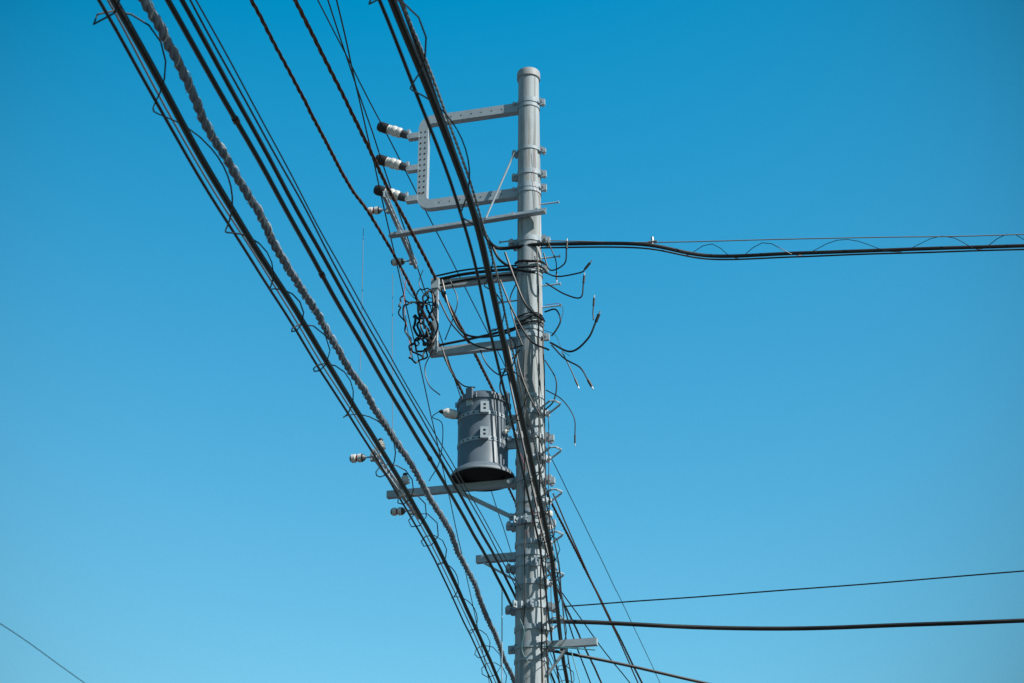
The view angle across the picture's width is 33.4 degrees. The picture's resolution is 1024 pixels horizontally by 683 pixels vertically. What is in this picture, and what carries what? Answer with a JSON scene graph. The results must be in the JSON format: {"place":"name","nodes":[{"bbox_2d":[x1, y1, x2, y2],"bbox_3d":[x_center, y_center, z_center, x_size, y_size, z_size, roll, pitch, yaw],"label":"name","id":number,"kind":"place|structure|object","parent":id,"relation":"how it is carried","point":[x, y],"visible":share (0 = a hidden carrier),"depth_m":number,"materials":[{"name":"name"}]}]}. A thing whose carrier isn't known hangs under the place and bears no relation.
{"place":"outdoors","nodes":[
{"label":"outdoors","id":0,"kind":"place"},
{"bbox_2d":[0,0,1023,682],"label":"sky","id":1,"kind":"structure","parent":0,"point":[183,499],"materials":[{"name":"blue"}]},
{"label":"ground","id":2,"kind":"structure","parent":0,"visible":0},
{"bbox_2d":[515,67,548,682],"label":"utility pole","id":3,"kind":"object","parent":2,"relation":"on","point":[528,79],"visible":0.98,"depth_m":14.52,"materials":[{"name":"concrete"}]},
{"bbox_2d":[386,96,597,682],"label":"mounting brackets","id":4,"kind":"object","parent":3,"relation":"attached to","point":[421,170],"visible":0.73,"depth_m":14.85,"materials":[{"name":"grey metal"}]},
{"bbox_2d":[365,191,418,519],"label":"power lines","id":5,"kind":"object","parent":4,"relation":"attached to","point":[389,209],"visible":0.66,"depth_m":15.11,"materials":[{"name":"black rubber"}]},
{"bbox_2d":[349,206,409,515],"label":"insulators","id":6,"kind":"object","parent":5,"relation":"attached to","point":[359,458],"visible":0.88,"depth_m":14.79,"materials":[{"name":"ceramic"}]},
{"bbox_2d":[373,122,552,529],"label":"insulators","id":7,"kind":"object","parent":4,"relation":"attached to","point":[393,131],"visible":0.8,"depth_m":15.85,"materials":[{"name":"ceramic"}]},
{"bbox_2d":[439,387,515,491],"bbox_3d":[-0.240,0.813,14.371,0.562,0.748,0.555,-15,-31,27],"label":"transformer","id":8,"kind":"object","parent":4,"relation":"on","point":[484,445],"visible":0.91,"depth_m":14.24,"materials":[{"name":"paint"}]},
{"bbox_2d":[0,0,1023,682],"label":"cables","id":9,"kind":"object","parent":3,"relation":"attached to","point":[416,50],"visible":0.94,"depth_m":10.89,"materials":[{"name":"black plastic"}]}
]}

